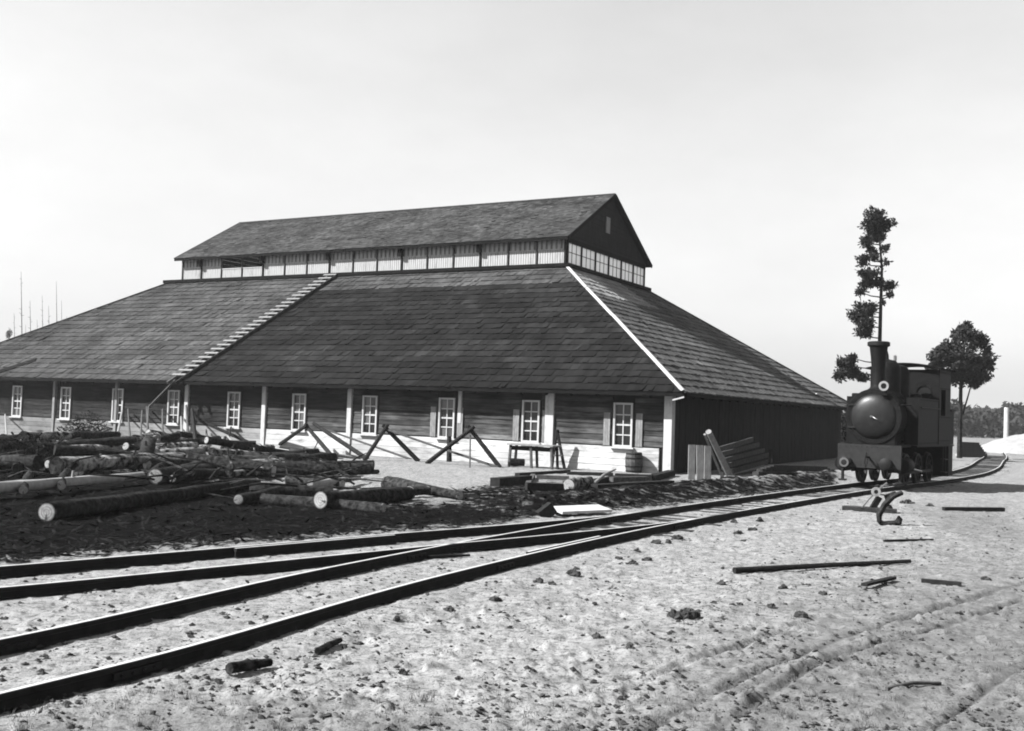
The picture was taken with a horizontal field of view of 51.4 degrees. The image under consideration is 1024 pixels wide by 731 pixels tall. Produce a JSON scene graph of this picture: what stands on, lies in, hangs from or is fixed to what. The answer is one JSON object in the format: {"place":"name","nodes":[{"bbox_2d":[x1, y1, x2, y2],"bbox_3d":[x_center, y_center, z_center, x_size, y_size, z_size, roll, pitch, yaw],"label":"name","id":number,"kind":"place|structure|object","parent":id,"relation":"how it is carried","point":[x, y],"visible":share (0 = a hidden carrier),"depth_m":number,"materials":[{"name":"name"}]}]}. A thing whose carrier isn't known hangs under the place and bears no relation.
{"place":"outdoors","nodes":[
{"label":"outdoors","id":0,"kind":"place"},
{"bbox_2d":[0,429,1023,730],"bbox_3d":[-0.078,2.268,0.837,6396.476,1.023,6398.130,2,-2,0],"label":"ground","id":1,"kind":"structure","parent":0,"point":[970,537],"depth_m":11.97,"materials":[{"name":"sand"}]},
{"bbox_2d":[0,433,99,473],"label":"brush heap","id":2,"kind":"object","parent":1,"relation":"on","point":[31,449],"visible":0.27,"depth_m":32.06,"materials":[{"name":"grey plant"}]},
{"bbox_2d":[0,436,136,451],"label":"log","id":3,"kind":"object","parent":2,"relation":"on","point":[114,441],"visible":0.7,"depth_m":35.16,"materials":[{"name":"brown wood"}]},
{"bbox_2d":[0,471,145,493],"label":"log","id":4,"kind":"object","parent":1,"relation":"on","point":[12,486],"visible":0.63,"depth_m":25.29,"materials":[{"name":"grey wood"}]},
{"bbox_2d":[18,471,33,494],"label":"log","id":5,"kind":"object","parent":4,"relation":"on","point":[23,489],"visible":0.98,"depth_m":23.63,"materials":[{"name":"grey wood"}]},
{"bbox_2d":[57,468,71,490],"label":"log","id":6,"kind":"object","parent":4,"relation":"on","point":[61,482],"visible":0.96,"depth_m":25.17,"materials":[{"name":"grey wood"}]},
{"bbox_2d":[57,410,112,430],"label":"brush heap","id":7,"kind":"object","parent":1,"relation":"on","point":[83,426],"visible":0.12,"depth_m":43.77,"materials":[{"name":"grey plant"}]},
{"bbox_2d":[74,454,101,475],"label":"log","id":8,"kind":"object","parent":1,"relation":"on","point":[82,473],"visible":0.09,"depth_m":29.62,"materials":[{"name":"grey wood"}]},
{"bbox_2d":[45,460,49,468],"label":"log","id":9,"kind":"object","parent":8,"relation":"on","point":[46,464],"visible":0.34,"depth_m":29.91,"materials":[{"name":"white wood"}]},
{"bbox_2d":[53,444,138,455],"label":"log","id":10,"kind":"object","parent":9,"relation":"on","point":[67,450],"visible":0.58,"depth_m":31.44,"materials":[{"name":"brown wood"}]},
{"bbox_2d":[48,450,186,473],"bbox_3d":[-11.319,2.747,31.049,0.494,0.568,5.967,1,-3,15],"label":"log","id":11,"kind":"object","parent":8,"relation":"on","point":[57,465],"visible":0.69,"depth_m":29.63,"materials":[{"name":"grey wood"}]},
{"bbox_2d":[70,430,120,438],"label":"log","id":12,"kind":"object","parent":1,"relation":"on","point":[96,434],"visible":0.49,"depth_m":41.81,"materials":[{"name":"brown wood"}]},
{"bbox_2d":[38,478,260,521],"bbox_3d":[-7.710,2.919,24.239,0.385,0.376,9.705,2,-2,9],"label":"log","id":13,"kind":"object","parent":1,"relation":"on","point":[61,509],"visible":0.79,"depth_m":21.86,"materials":[{"name":"wood"}]},
{"bbox_2d":[127,456,180,469],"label":"log","id":14,"kind":"object","parent":1,"relation":"on","point":[137,459],"visible":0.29,"depth_m":31.43,"materials":[{"name":"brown wood"}]},
{"bbox_2d":[139,436,155,452],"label":"log","id":15,"kind":"object","parent":14,"relation":"on","point":[148,444],"visible":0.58,"depth_m":33.16,"materials":[{"name":"grey wood"}]},
{"bbox_2d":[137,446,207,453],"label":"log","id":16,"kind":"object","parent":14,"relation":"on","point":[199,449],"visible":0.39,"depth_m":33.97,"materials":[{"name":"grey wood"}]},
{"bbox_2d":[148,463,215,483],"bbox_3d":[-9.272,3.198,33.129,0.569,0.476,8.874,2,-2,4],"label":"log","id":17,"kind":"object","parent":1,"relation":"on","point":[170,470],"visible":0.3,"depth_m":29.24,"materials":[{"name":"grey wood"}]},
{"bbox_2d":[0,437,386,498],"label":"loose branches","id":18,"kind":"object","parent":1,"relation":"on","point":[258,468],"visible":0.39,"depth_m":28.07,"materials":[{"name":"black plant"}]},
{"bbox_2d":[188,469,224,477],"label":"log","id":19,"kind":"object","parent":1,"relation":"on","point":[202,472],"visible":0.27,"depth_m":29.67,"materials":[{"name":"grey wood"}]},
{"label":"log","id":20,"kind":"object","parent":19,"relation":"on","visible":0},
{"bbox_2d":[142,458,189,469],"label":"log","id":21,"kind":"object","parent":20,"relation":"on","point":[149,465],"visible":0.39,"depth_m":31.11,"materials":[{"name":"grey wood"}]},
{"bbox_2d":[195,418,257,444],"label":"pole","id":22,"kind":"object","parent":1,"relation":"on","point":[221,430],"visible":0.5,"depth_m":52.33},
{"bbox_2d":[186,452,276,477],"bbox_3d":[-8.606,3.056,32.606,2.834,0.677,0.516,2,-2,9],"label":"log","id":23,"kind":"object","parent":1,"relation":"on","point":[219,460],"visible":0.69,"depth_m":32.42,"materials":[{"name":"grey wood"}]},
{"bbox_2d":[224,470,250,477],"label":"log","id":24,"kind":"object","parent":1,"relation":"on","point":[238,473],"visible":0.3,"depth_m":31.98,"materials":[{"name":"grey wood"}]},
{"bbox_2d":[204,436,288,452],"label":"log","id":25,"kind":"object","parent":1,"relation":"on","point":[228,443],"visible":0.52,"depth_m":40.39,"materials":[{"name":"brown wood"}]},
{"bbox_2d":[225,658,272,673],"bbox_3d":[-2.259,2.572,9.163,0.098,0.117,0.478,0,-3,31],"label":"stick","id":26,"kind":"object","parent":1,"relation":"on","point":[241,666],"visible":1,"depth_m":9.09,"materials":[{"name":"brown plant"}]},
{"bbox_2d":[233,486,279,504],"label":"log","id":27,"kind":"object","parent":1,"relation":"on","point":[246,497],"visible":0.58,"depth_m":24.13,"materials":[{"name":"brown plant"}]},
{"bbox_2d":[0,470,536,561],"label":"bark litter","id":28,"kind":"object","parent":1,"relation":"on","point":[107,540],"visible":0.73,"depth_m":19.70,"materials":[{"name":"wood"}]},
{"bbox_2d":[11,462,23,472],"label":"log","id":29,"kind":"object","parent":28,"relation":"on","point":[15,468],"visible":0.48,"depth_m":29.41,"materials":[{"name":"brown wood"}]},
{"bbox_2d":[0,454,43,468],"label":"log","id":30,"kind":"object","parent":29,"relation":"on","point":[32,461],"visible":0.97,"depth_m":30.22,"materials":[{"name":"grey wood"}]},
{"bbox_2d":[259,493,385,511],"bbox_3d":[-4.269,3.068,23.900,3.005,0.406,0.329,1,-3,16],"label":"log","id":31,"kind":"object","parent":28,"relation":"on","point":[285,500],"visible":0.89,"depth_m":23.86,"materials":[{"name":"wood"}]},
{"bbox_2d":[268,452,308,460],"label":"log","id":32,"kind":"object","parent":1,"relation":"on","point":[294,456],"visible":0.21,"depth_m":35.77,"materials":[{"name":"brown wood"}]},
{"bbox_2d":[249,483,332,496],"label":"log","id":33,"kind":"object","parent":1,"relation":"on","point":[307,490],"visible":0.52,"depth_m":26.40,"materials":[{"name":"wood"}]},
{"bbox_2d":[278,423,331,452],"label":"pole trestle","id":34,"kind":"object","parent":1,"relation":"on","point":[314,435],"visible":0.71,"depth_m":50.31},
{"bbox_2d":[284,476,343,486],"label":"log","id":35,"kind":"object","parent":1,"relation":"on","point":[287,480],"visible":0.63,"depth_m":30.05,"materials":[{"name":"grey wood"}]},
{"bbox_2d":[307,477,360,485],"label":"log","id":36,"kind":"object","parent":35,"relation":"on","point":[328,481],"visible":0.47,"depth_m":28.74,"materials":[{"name":"grey wood"}]},
{"bbox_2d":[267,460,374,467],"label":"log","id":37,"kind":"object","parent":1,"relation":"on","point":[293,464],"visible":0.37,"depth_m":33.49,"materials":[{"name":"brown wood"}]},
{"bbox_2d":[275,462,373,476],"bbox_3d":[-5.979,3.282,33.734,3.188,0.532,0.433,3,-3,-16],"label":"log","id":38,"kind":"object","parent":1,"relation":"on","point":[363,470],"visible":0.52,"depth_m":33.62,"materials":[{"name":"grey wood"}]},
{"bbox_2d":[314,638,342,654],"bbox_3d":[-1.746,2.674,10.154,0.068,0.074,0.533,1,-3,14],"label":"stick","id":39,"kind":"object","parent":1,"relation":"on","point":[319,650],"visible":1,"depth_m":10.06,"materials":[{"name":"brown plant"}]},
{"bbox_2d":[312,422,368,458],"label":"pole","id":40,"kind":"object","parent":1,"relation":"on","point":[341,441],"visible":0.83,"depth_m":48.31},
{"bbox_2d":[313,486,415,508],"bbox_3d":[-3.398,3.078,25.128,0.415,0.434,3.522,1,-3,29],"label":"log","id":41,"kind":"object","parent":1,"relation":"on","point":[322,499],"visible":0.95,"depth_m":24.82,"materials":[{"name":"wood"}]},
{"bbox_2d":[326,429,411,458],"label":"pole","id":42,"kind":"object","parent":1,"relation":"on","point":[388,451],"visible":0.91,"depth_m":48.87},
{"bbox_2d":[0,506,738,600],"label":"railway track","id":43,"kind":"structure","parent":1,"relation":"on","point":[79,585],"depth_m":15.50,"materials":[{"name":"metal"}]},
{"bbox_2d":[0,499,775,684],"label":"track crumbs","id":44,"kind":"object","parent":1,"relation":"on","point":[158,650],"visible":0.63,"depth_m":11.32,"materials":[{"name":"gravel"}]},
{"bbox_2d":[363,423,419,461],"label":"pole trestle","id":45,"kind":"object","parent":1,"relation":"on","point":[397,440],"visible":0.89,"depth_m":45.77,"materials":[{"name":"wood"}]},
{"bbox_2d":[356,486,430,495],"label":"log","id":46,"kind":"object","parent":1,"relation":"on","point":[422,490],"visible":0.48,"depth_m":27.65,"materials":[{"name":"grey wood"}]},
{"bbox_2d":[381,476,463,499],"bbox_3d":[-2.441,3.301,28.633,0.426,0.423,3.387,4,-3,-40],"label":"log","id":47,"kind":"object","parent":1,"relation":"on","point":[435,490],"visible":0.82,"depth_m":28.58,"materials":[{"name":"grey wood"}]},
{"bbox_2d":[0,193,846,472],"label":"timber shed","id":48,"kind":"structure","parent":1,"relation":"on","point":[498,326],"depth_m":56.33,"materials":[{"name":"grey wood"}]},
{"bbox_2d":[9,385,23,417],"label":"window","id":49,"kind":"structure","parent":48,"relation":"in","point":[18,391],"depth_m":62.96,"materials":[{"name":"white paint"}]},
{"bbox_2d":[57,387,72,419],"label":"window","id":50,"kind":"structure","parent":48,"relation":"in","point":[66,396],"depth_m":60.82,"materials":[{"name":"white paint"}]},
{"bbox_2d":[108,388,125,422],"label":"window","id":51,"kind":"structure","parent":48,"relation":"in","point":[121,395],"depth_m":58.66,"materials":[{"name":"white paint"}]},
{"bbox_2d":[164,390,181,425],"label":"window","id":52,"kind":"structure","parent":48,"relation":"in","point":[174,396],"depth_m":56.56,"materials":[{"name":"white paint"}]},
{"bbox_2d":[224,391,242,428],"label":"window","id":53,"kind":"structure","parent":48,"relation":"in","point":[234,405],"depth_m":54.44,"materials":[{"name":"white paint"}]},
{"bbox_2d":[166,274,337,383],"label":"roof ladder","id":54,"kind":"object","parent":48,"relation":"on","point":[203,361],"visible":1,"depth_m":59.18,"materials":[{"name":"wood"}]},
{"bbox_2d":[288,393,307,431],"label":"window","id":55,"kind":"structure","parent":48,"relation":"in","point":[298,410],"depth_m":52.34,"materials":[{"name":"white paint"}]},
{"bbox_2d":[358,395,379,435],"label":"window","id":56,"kind":"structure","parent":48,"relation":"in","point":[370,406],"depth_m":50.19,"materials":[{"name":"white paint"}]},
{"bbox_2d":[434,397,457,439],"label":"window","id":57,"kind":"structure","parent":48,"relation":"in","point":[447,408],"depth_m":48.06,"materials":[{"name":"white paint"}]},
{"bbox_2d":[518,399,541,443],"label":"window","id":58,"kind":"structure","parent":48,"relation":"in","point":[531,412],"depth_m":45.93,"materials":[{"name":"white paint"}]},
{"bbox_2d":[609,402,634,448],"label":"window","id":59,"kind":"structure","parent":48,"relation":"in","point":[623,421],"depth_m":43.80,"materials":[{"name":"white paint"}]},
{"bbox_2d":[387,429,497,466],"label":"pole","id":60,"kind":"object","parent":1,"relation":"on","point":[453,452],"visible":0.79,"depth_m":44.53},
{"bbox_2d":[425,425,501,467],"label":"pole trestle","id":61,"kind":"object","parent":1,"relation":"on","point":[458,439],"visible":0.92,"depth_m":43.78,"materials":[{"name":"wood"}]},
{"bbox_2d":[0,452,1011,713],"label":"railway track","id":62,"kind":"structure","parent":1,"relation":"on","point":[88,680],"depth_m":12.75,"materials":[{"name":"metal"}]},
{"bbox_2d":[835,341,955,484],"bbox_3d":[14.576,1.851,40.287,2.840,5.150,8.071,0,-3,35],"label":"steam locomotive","id":63,"kind":"object","parent":62,"relation":"on","point":[900,419],"visible":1,"depth_m":38.17,"materials":[{"name":"paint"}]},
{"bbox_2d":[847,391,899,441],"bbox_3d":[12.757,1.802,37.676,1.844,1.828,0.330,0,-3,35],"label":"smokebox door","id":64,"kind":"structure","parent":63,"relation":"in","point":[873,416],"depth_m":37.64,"materials":[{"name":"paint"}]},
{"bbox_2d":[490,475,531,485],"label":"timber beam","id":65,"kind":"structure","parent":1,"relation":"on","point":[510,480],"depth_m":33.11,"materials":[{"name":"wood"}]},
{"bbox_2d":[7,503,1023,730],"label":"soil crumbs","id":66,"kind":"object","parent":1,"relation":"on","point":[526,667],"visible":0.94,"depth_m":8.93,"materials":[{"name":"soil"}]},
{"bbox_2d":[507,443,561,469],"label":"workbench","id":67,"kind":"object","parent":1,"relation":"on","point":[536,448],"visible":0.93,"depth_m":43.82,"materials":[{"name":"wood"}]},
{"bbox_2d":[515,470,570,475],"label":"timber beam","id":68,"kind":"structure","parent":1,"relation":"on","point":[543,472],"depth_m":39.66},
{"bbox_2d":[525,482,563,490],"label":"timber beam","id":69,"kind":"structure","parent":1,"relation":"on","point":[534,486],"depth_m":31.26,"materials":[{"name":"wood"}]},
{"bbox_2d":[535,502,556,517],"bbox_3d":[0.762,3.261,23.655,0.452,0.429,0.220,3,-3,-20],"label":"timber block","id":70,"kind":"object","parent":1,"relation":"on","point":[548,509],"depth_m":23.57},
{"bbox_2d":[553,429,565,467],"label":"trestle","id":71,"kind":"object","parent":1,"relation":"on","point":[557,439],"visible":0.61,"depth_m":44.61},
{"bbox_2d":[563,476,593,489],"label":"log","id":72,"kind":"object","parent":1,"relation":"on","point":[582,482],"visible":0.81,"depth_m":31.61,"materials":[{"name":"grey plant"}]},
{"bbox_2d":[554,504,611,513],"bbox_3d":[1.579,3.299,24.416,1.475,0.140,0.503,4,-3,-36],"label":"plank","id":73,"kind":"object","parent":1,"relation":"on","point":[578,509],"visible":0.79,"depth_m":24.32,"materials":[{"name":"white paint"}]},
{"bbox_2d":[609,476,648,481],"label":"timber beam","id":74,"kind":"structure","parent":1,"relation":"on","point":[629,479],"depth_m":35.46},
{"bbox_2d":[590,480,673,488],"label":"timber beam","id":75,"kind":"structure","parent":1,"relation":"on","point":[620,484],"depth_m":32.90,"materials":[{"name":"wood"}]},
{"bbox_2d":[625,452,642,472],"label":"barrel","id":76,"kind":"object","parent":1,"relation":"on","point":[633,462],"visible":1,"depth_m":42.75,"materials":[{"name":"wood"}]},
{"bbox_2d":[451,471,837,516],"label":"wood chips","id":77,"kind":"object","parent":1,"relation":"on","point":[530,492],"visible":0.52,"depth_m":28.93,"materials":[{"name":"wood"}]},
{"bbox_2d":[652,470,674,480],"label":"timber beam","id":78,"kind":"structure","parent":1,"relation":"on","point":[665,474],"depth_m":39.30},
{"bbox_2d":[666,608,700,619],"bbox_3d":[1.983,2.893,12.282,0.407,0.198,0.247,2,-2,0],"label":"clod heap","id":79,"kind":"object","parent":1,"relation":"on","point":[687,613],"visible":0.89,"depth_m":12.22,"materials":[{"name":"soil"}]},
{"bbox_2d":[688,445,695,479],"bbox_3d":[6.683,3.596,39.560,0.288,1.290,0.168,2,-2,-9],"label":"plank","id":80,"kind":"object","parent":1,"relation":"on","point":[691,461],"visible":0.86,"depth_m":39.53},
{"bbox_2d":[696,445,703,479],"bbox_3d":[7.024,3.626,39.741,0.273,1.292,0.174,2,-2,-9],"label":"plank","id":81,"kind":"object","parent":1,"relation":"on","point":[699,463],"visible":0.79,"depth_m":39.72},
{"bbox_2d":[704,446,710,478],"bbox_3d":[7.341,3.650,39.910,0.279,1.267,0.170,2,-2,-9],"label":"plank","id":82,"kind":"object","parent":1,"relation":"on","point":[707,462],"visible":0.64,"depth_m":39.88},
{"bbox_2d":[705,429,732,475],"bbox_3d":[7.844,3.412,40.121,0.255,2.004,2.908,1,-3,30],"label":"leaning pole","id":83,"kind":"object","parent":1,"relation":"on","point":[720,455],"visible":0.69,"depth_m":39.87,"materials":[{"name":"wood"}]},
{"bbox_2d":[719,437,752,450],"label":"plank","id":84,"kind":"object","parent":83,"relation":"on","point":[735,444],"visible":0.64,"depth_m":42.09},
{"bbox_2d":[720,450,725,476],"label":"timber prop","id":85,"kind":"object","parent":1,"relation":"on","point":[722,473],"depth_m":41.27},
{"bbox_2d":[722,442,759,455],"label":"plank","id":86,"kind":"object","parent":85,"relation":"on","point":[739,449],"visible":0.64,"depth_m":42.87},
{"bbox_2d":[725,448,764,461],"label":"plank","id":87,"kind":"object","parent":85,"relation":"on","point":[740,456],"visible":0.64,"depth_m":43.67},
{"bbox_2d":[731,459,772,473],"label":"plank","id":88,"kind":"object","parent":1,"relation":"on","point":[747,467],"visible":0.93,"depth_m":45.07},
{"bbox_2d":[767,449,771,465],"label":"timber prop","id":89,"kind":"object","parent":1,"relation":"on","point":[769,456],"visible":0.64,"depth_m":46.31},
{"bbox_2d":[728,453,768,466],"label":"plank","id":90,"kind":"object","parent":89,"relation":"on","point":[746,460],"visible":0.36,"depth_m":44.44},
{"bbox_2d":[732,559,911,573],"bbox_3d":[4.980,3.155,16.826,3.870,0.098,0.093,3,-3,-30],"label":"pole","id":91,"kind":"object","parent":1,"relation":"on","point":[751,569],"visible":1,"depth_m":16.61,"materials":[{"name":"wood"}]},
{"bbox_2d":[841,410,845,442],"bbox_3d":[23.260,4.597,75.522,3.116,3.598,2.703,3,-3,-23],"label":"post","id":92,"kind":"object","parent":1,"relation":"on","point":[843,427],"visible":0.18,"depth_m":74.86,"materials":[{"name":"grey wood"}]},
{"bbox_2d":[831,205,898,383],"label":"pine tree","id":93,"kind":"object","parent":1,"relation":"on","point":[876,228],"visible":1,"depth_m":72.16,"materials":[{"name":"black plant"}]},
{"bbox_2d":[842,482,896,513],"bbox_3d":[9.459,3.460,28.122,1.388,0.800,0.808,1,-3,17],"label":"points lever","id":94,"kind":"object","parent":1,"relation":"on","point":[875,503],"visible":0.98,"depth_m":27.88,"materials":[{"name":"grey metal"}]},
{"bbox_2d":[861,576,896,586],"bbox_3d":[5.287,3.105,15.314,0.090,0.056,1.150,0,-3,39],"label":"board","id":95,"kind":"object","parent":1,"relation":"on","point":[878,581],"visible":1,"depth_m":15.23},
{"bbox_2d":[876,491,903,525],"bbox_3d":[8.730,3.321,24.556,0.609,0.875,0.179,2,-2,0],"label":"crooked root","id":96,"kind":"object","parent":1,"relation":"on","point":[889,499],"visible":0.94,"depth_m":24.51,"materials":[{"name":"grey plant"}]},
{"bbox_2d":[885,681,941,690],"bbox_3d":[3.562,2.839,9.444,0.570,0.074,0.052,3,-3,-17],"label":"stick","id":97,"kind":"object","parent":1,"relation":"on","point":[890,687],"visible":1,"depth_m":9.45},
{"bbox_2d":[921,578,961,586],"bbox_3d":[6.298,3.182,15.602,0.542,0.063,0.100,1,-3,27],"label":"board","id":98,"kind":"object","parent":1,"relation":"on","point":[942,582],"visible":0.93,"depth_m":15.57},
{"bbox_2d":[924,320,1000,457],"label":"round tree","id":99,"kind":"object","parent":1,"relation":"on","point":[969,366],"visible":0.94,"depth_m":76.99,"materials":[{"name":"black plant"}]},
{"bbox_2d":[942,507,1004,510],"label":"beam","id":100,"kind":"structure","parent":1,"relation":"on","point":[973,508],"depth_m":29.27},
{"bbox_2d":[951,398,1023,437],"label":"wood","id":101,"kind":"object","parent":1,"relation":"on","point":[986,421],"visible":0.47,"depth_m":221.20,"materials":[{"name":"grey plant"}]},
{"bbox_2d":[981,434,1023,453],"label":"sand heap","id":102,"kind":"object","parent":1,"relation":"on","point":[1013,444],"visible":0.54,"depth_m":98.00,"materials":[{"name":"sand"}]},
{"bbox_2d":[1004,407,1008,437],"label":"white post","id":103,"kind":"object","parent":1,"relation":"on","point":[1006,421],"visible":0.66,"depth_m":111.74,"materials":[{"name":"paint"}]},
{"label":"log","id":104,"kind":"object","parent":1,"relation":"on","visible":0},
{"bbox_2d":[73,442,198,448],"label":"log","id":105,"kind":"object","parent":104,"relation":"on","point":[180,444],"visible":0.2,"depth_m":37.38,"materials":[{"name":"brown wood"}]},
{"bbox_2d":[0,0,1023,424],"label":"sky","id":106,"kind":"structure","parent":0,"point":[745,145],"materials":[{"name":"white"}]},
{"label":"log","id":107,"kind":"object","parent":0,"visible":0},
{"bbox_2d":[19,431,74,439],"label":"log","id":108,"kind":"object","parent":107,"relation":"on","point":[68,435],"visible":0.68,"depth_m":37.45,"materials":[{"name":"grey wood"}]},
{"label":"log","id":109,"kind":"object","parent":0,"visible":0},
{"bbox_2d":[224,450,277,458],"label":"log","id":110,"kind":"object","parent":109,"relation":"on","point":[265,456],"visible":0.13,"depth_m":34.27,"materials":[{"name":"grey wood"}]},
{"bbox_2d":[208,448,272,454],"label":"log","id":111,"kind":"object","parent":110,"relation":"on","point":[223,451],"visible":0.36,"depth_m":36.95,"materials":[{"name":"grey wood"}]},
{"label":"log","id":112,"kind":"object","parent":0,"visible":0},
{"bbox_2d":[300,450,337,460],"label":"log","id":113,"kind":"object","parent":112,"relation":"on","point":[329,456],"visible":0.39,"depth_m":37.53,"materials":[{"name":"grey wood"}]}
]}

